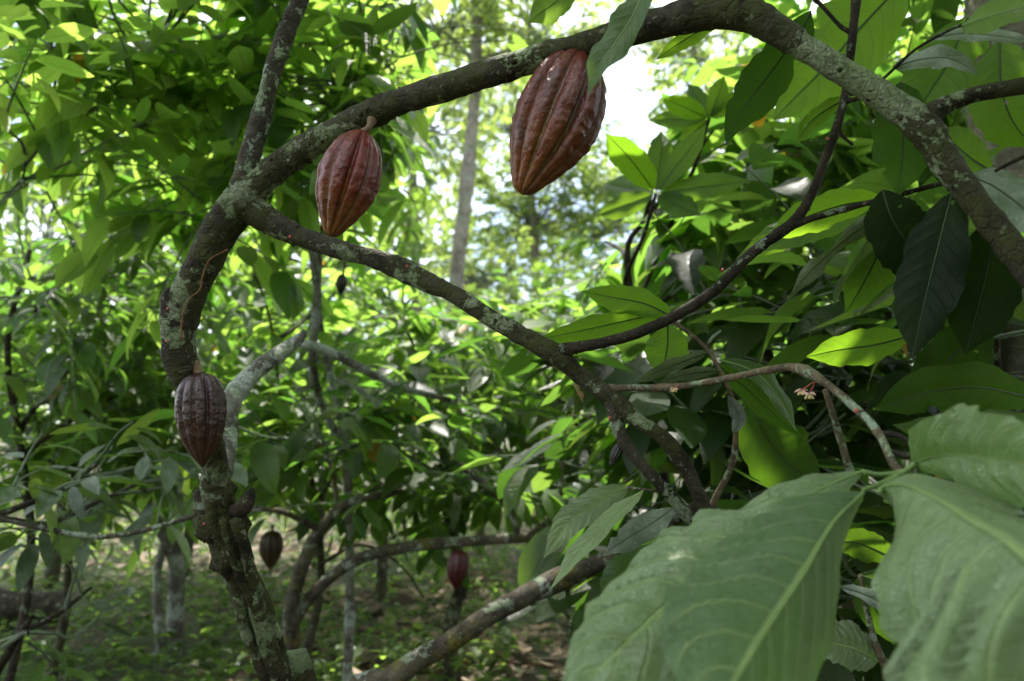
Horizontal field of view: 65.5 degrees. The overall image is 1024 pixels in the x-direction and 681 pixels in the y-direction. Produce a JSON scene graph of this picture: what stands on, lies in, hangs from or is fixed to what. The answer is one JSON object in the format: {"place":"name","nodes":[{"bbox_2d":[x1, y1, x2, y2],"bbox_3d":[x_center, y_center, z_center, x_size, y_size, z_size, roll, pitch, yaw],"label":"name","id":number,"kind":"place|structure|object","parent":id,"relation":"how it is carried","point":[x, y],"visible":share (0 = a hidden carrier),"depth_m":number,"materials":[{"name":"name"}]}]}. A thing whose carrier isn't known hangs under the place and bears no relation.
{"place":"outdoors","nodes":[
{"label":"outdoors","id":0,"kind":"place"},
{"bbox_2d":[0,439,907,680],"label":"ground","id":1,"kind":"structure","parent":0,"point":[226,638],"depth_m":5.96,"materials":[{"name":"soil"}]},
{"bbox_2d":[0,587,71,628],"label":"fallen log","id":2,"kind":"object","parent":1,"relation":"on","point":[47,602],"visible":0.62,"depth_m":5.48,"materials":[{"name":"wood"}]},
{"bbox_2d":[0,487,135,680],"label":"cocoa seedling","id":3,"kind":"object","parent":1,"relation":"on","point":[27,561],"visible":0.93,"depth_m":2.31,"materials":[{"name":"green plant"}]},
{"bbox_2d":[0,258,198,679],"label":"cocoa tree","id":4,"kind":"object","parent":1,"relation":"on","point":[133,379],"visible":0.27,"depth_m":4.16,"materials":[{"name":"green plant"}]},
{"bbox_2d":[0,85,248,588],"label":"cocoa tree","id":5,"kind":"object","parent":1,"relation":"on","point":[54,568],"visible":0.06,"depth_m":6.89,"materials":[{"name":"green plant"}]},
{"bbox_2d":[0,408,252,568],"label":"cocoa tree","id":6,"kind":"object","parent":1,"relation":"on","point":[177,468],"visible":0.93,"depth_m":2.36,"materials":[{"name":"green plant"}]},
{"bbox_2d":[0,142,300,680],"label":"cocoa tree","id":7,"kind":"object","parent":1,"relation":"on","point":[78,401],"visible":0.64,"depth_m":3.75,"materials":[{"name":"green plant"}]},
{"bbox_2d":[0,0,304,540],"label":"shade tree","id":8,"kind":"object","parent":1,"relation":"on","point":[154,2],"visible":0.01,"depth_m":9.91,"materials":[{"name":"green plant"}]},
{"bbox_2d":[0,132,346,665],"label":"cocoa tree","id":9,"kind":"object","parent":1,"relation":"on","point":[175,612],"visible":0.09,"depth_m":4.86,"materials":[{"name":"green plant"}]},
{"bbox_2d":[31,0,365,577],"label":"cocoa tree","id":10,"kind":"object","parent":1,"relation":"on","point":[207,362],"visible":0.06,"depth_m":7.44,"materials":[{"name":"green plant"}]},
{"bbox_2d":[0,0,433,301],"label":"cocoa tree","id":11,"kind":"object","parent":1,"relation":"on","point":[57,120],"visible":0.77,"depth_m":2.73,"materials":[{"name":"green plant"}]},
{"bbox_2d":[50,0,532,680],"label":"cocoa tree","id":12,"kind":"object","parent":1,"relation":"on","point":[364,44],"visible":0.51,"depth_m":2.90,"materials":[{"name":"green plant"}]},
{"bbox_2d":[174,42,440,568],"bbox_3d":[-2.038,-0.482,8.038,2.767,5.483,2.622,0,-6,0],"label":"cocoa tree","id":13,"kind":"object","parent":1,"relation":"on","point":[415,245],"visible":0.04,"depth_m":7.91,"materials":[{"name":"green plant"}]},
{"bbox_2d":[127,216,518,657],"bbox_3d":[-0.888,0.532,3.985,1.853,2.544,1.482,0,-6,0],"label":"cocoa tree","id":14,"kind":"object","parent":1,"relation":"on","point":[281,420],"visible":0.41,"depth_m":3.80,"materials":[{"name":"green plant"}]},
{"bbox_2d":[259,524,283,568],"bbox_3d":[-1.209,1.037,4.001,0.117,0.228,0.114,0,-6,0],"label":"cocoa pod","id":15,"kind":"object","parent":14,"relation":"hanging from","point":[271,544],"visible":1,"depth_m":3.97,"materials":[{"name":"brown plant"}]},
{"bbox_2d":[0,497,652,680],"bbox_3d":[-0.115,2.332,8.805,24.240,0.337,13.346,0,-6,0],"label":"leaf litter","id":16,"kind":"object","parent":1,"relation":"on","point":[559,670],"visible":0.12,"depth_m":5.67,"materials":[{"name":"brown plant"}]},
{"bbox_2d":[130,331,625,649],"bbox_3d":[-0.361,0.863,3.280,2.276,1.754,1.279,2,-7,-14],"label":"cocoa tree","id":17,"kind":"object","parent":1,"relation":"on","point":[265,460],"visible":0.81,"depth_m":3.19,"materials":[{"name":"green plant"}]},
{"bbox_2d":[447,547,468,589],"bbox_3d":[-0.217,0.905,3.190,0.089,0.182,0.087,0,-6,0],"label":"cocoa pod","id":18,"kind":"object","parent":17,"relation":"hanging from","point":[457,565],"visible":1,"depth_m":3.16,"materials":[{"name":"brown plant"}]},
{"bbox_2d":[224,282,609,617],"bbox_3d":[-0.806,0.834,6.141,3.196,2.504,1.767,3,-7,-24],"label":"cocoa tree","id":19,"kind":"object","parent":1,"relation":"on","point":[380,592],"visible":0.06,"depth_m":5.96,"materials":[{"name":"green plant"}]},
{"bbox_2d":[239,277,605,680],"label":"cocoa tree","id":20,"kind":"object","parent":1,"relation":"on","point":[528,419],"visible":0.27,"depth_m":4.07,"materials":[{"name":"green plant"}]},
{"bbox_2d":[0,490,863,680],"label":"ground cover","id":21,"kind":"object","parent":1,"relation":"on","point":[198,650],"visible":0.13,"depth_m":5.15,"materials":[{"name":"green plant"}]},
{"bbox_2d":[307,0,597,520],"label":"shade tree","id":22,"kind":"object","parent":1,"relation":"on","point":[470,277],"visible":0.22,"depth_m":11.83,"materials":[{"name":"green plant"}]},
{"bbox_2d":[0,0,912,465],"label":"woodland","id":23,"kind":"object","parent":1,"relation":"on","point":[426,224],"visible":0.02,"depth_m":17.62,"materials":[{"name":"green plant"}]},
{"bbox_2d":[335,258,619,553],"bbox_3d":[-0.361,0.726,8.997,3.984,3.320,2.021,-1,-6,7],"label":"cocoa tree","id":24,"kind":"object","parent":1,"relation":"on","point":[546,284],"visible":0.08,"depth_m":8.78,"materials":[{"name":"green plant"}]},
{"bbox_2d":[0,0,1023,680],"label":"cocoa tree","id":25,"kind":"object","parent":1,"relation":"on","point":[748,592],"visible":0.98,"depth_m":1.02,"materials":[{"name":"green plant"}]},
{"bbox_2d":[174,360,226,467],"bbox_3d":[-0.524,0.122,1.344,0.087,0.183,0.080,0,-6,0],"label":"cocoa pod","id":26,"kind":"object","parent":25,"relation":"attached to","point":[200,409],"visible":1,"depth_m":1.32,"materials":[{"name":"brown plant"}]},
{"bbox_2d":[336,262,347,294],"bbox_3d":[-0.620,-0.226,2.901,0.041,0.119,0.044,0,-6,0],"label":"cocoa pod","id":27,"kind":"object","parent":25,"relation":"hanging from","point":[341,283],"visible":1,"depth_m":2.89,"materials":[{"name":"brown plant"}]},
{"bbox_2d":[315,116,382,236],"bbox_3d":[-0.247,-0.249,1.208,0.099,0.187,0.097,0,-6,0],"label":"cocoa pod","id":28,"kind":"object","parent":25,"relation":"hanging from","point":[349,176],"visible":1,"depth_m":1.18,"materials":[{"name":"brown plant"}]},
{"bbox_2d":[509,48,606,195],"bbox_3d":[0.064,-0.314,1.116,0.136,0.228,0.117,0,-6,0],"label":"cocoa pod","id":29,"kind":"object","parent":25,"relation":"hanging from","point":[558,116],"visible":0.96,"depth_m":1.08,"materials":[{"name":"brown plant"}]},
{"bbox_2d":[609,443,622,465],"bbox_3d":[0.158,0.166,1.200,0.022,0.047,0.018,0,-6,0],"label":"cocoa pod","id":30,"kind":"object","parent":25,"relation":"hanging from","point":[615,454],"visible":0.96,"depth_m":1.20,"materials":[{"name":"plant"}]},
{"bbox_2d":[357,0,675,535],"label":"shade tree","id":31,"kind":"object","parent":1,"relation":"on","point":[486,13],"visible":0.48,"depth_m":9.45,"materials":[{"name":"green plant"}]},
{"bbox_2d":[432,73,647,507],"bbox_3d":[1.015,-1.073,13.797,5.213,7.979,3.365,0,-6,0],"label":"shade tree","id":32,"kind":"object","parent":1,"relation":"on","point":[533,218],"visible":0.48,"depth_m":13.80,"materials":[{"name":"green plant"}]},
{"bbox_2d":[368,254,823,554],"bbox_3d":[0.542,0.668,4.657,2.629,2.463,1.887,0,-6,0],"label":"cocoa tree","id":33,"kind":"object","parent":1,"relation":"on","point":[563,304],"visible":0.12,"depth_m":4.44,"materials":[{"name":"green plant"}]},
{"bbox_2d":[489,189,720,498],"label":"cocoa tree","id":34,"kind":"object","parent":1,"relation":"on","point":[578,247],"visible":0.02,"depth_m":8.28,"materials":[{"name":"green plant"}]},
{"bbox_2d":[349,317,933,680],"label":"cocoa tree","id":35,"kind":"object","parent":1,"relation":"on","point":[512,484],"visible":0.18,"depth_m":2.16,"materials":[{"name":"green plant"}]},
{"bbox_2d":[567,0,789,171],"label":"shade tree","id":36,"kind":"object","parent":1,"relation":"on","point":[702,54],"visible":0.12,"depth_m":10.97,"materials":[{"name":"green plant"}]},
{"bbox_2d":[541,63,924,494],"bbox_3d":[0.821,0.324,2.551,1.413,2.658,1.738,0,-6,0],"label":"cocoa tree","id":37,"kind":"object","parent":1,"relation":"on","point":[664,164],"visible":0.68,"depth_m":2.48,"materials":[{"name":"green plant"}]},
{"bbox_2d":[497,143,1023,680],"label":"cocoa tree","id":38,"kind":"object","parent":1,"relation":"on","point":[695,417],"visible":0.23,"depth_m":2.16,"materials":[{"name":"green plant"}]},
{"bbox_2d":[582,0,975,676],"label":"cocoa tree","id":39,"kind":"object","parent":1,"relation":"on","point":[794,10],"visible":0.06,"depth_m":3.22,"materials":[{"name":"green plant"}]},
{"bbox_2d":[655,0,963,480],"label":"cocoa tree","id":40,"kind":"object","parent":1,"relation":"on","point":[692,70],"visible":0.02,"depth_m":6.55,"materials":[{"name":"green plant"}]},
{"bbox_2d":[688,241,947,499],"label":"cocoa tree","id":41,"kind":"object","parent":1,"relation":"on","point":[903,462],"depth_m":6.57,"materials":[{"name":"green plant"}]},
{"bbox_2d":[641,222,1023,680],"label":"cocoa tree","id":42,"kind":"object","parent":1,"relation":"on","point":[833,319],"visible":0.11,"depth_m":1.59,"materials":[{"name":"green plant"}]},
{"bbox_2d":[964,0,1023,516],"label":"shade tree","id":43,"kind":"object","parent":1,"relation":"on","point":[1012,359],"visible":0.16,"depth_m":2.25,"materials":[{"name":"green plant"}]},
{"bbox_2d":[0,0,964,436],"label":"sky","id":44,"kind":"structure","parent":0,"point":[631,110],"materials":[{"name":"white"}]}
]}

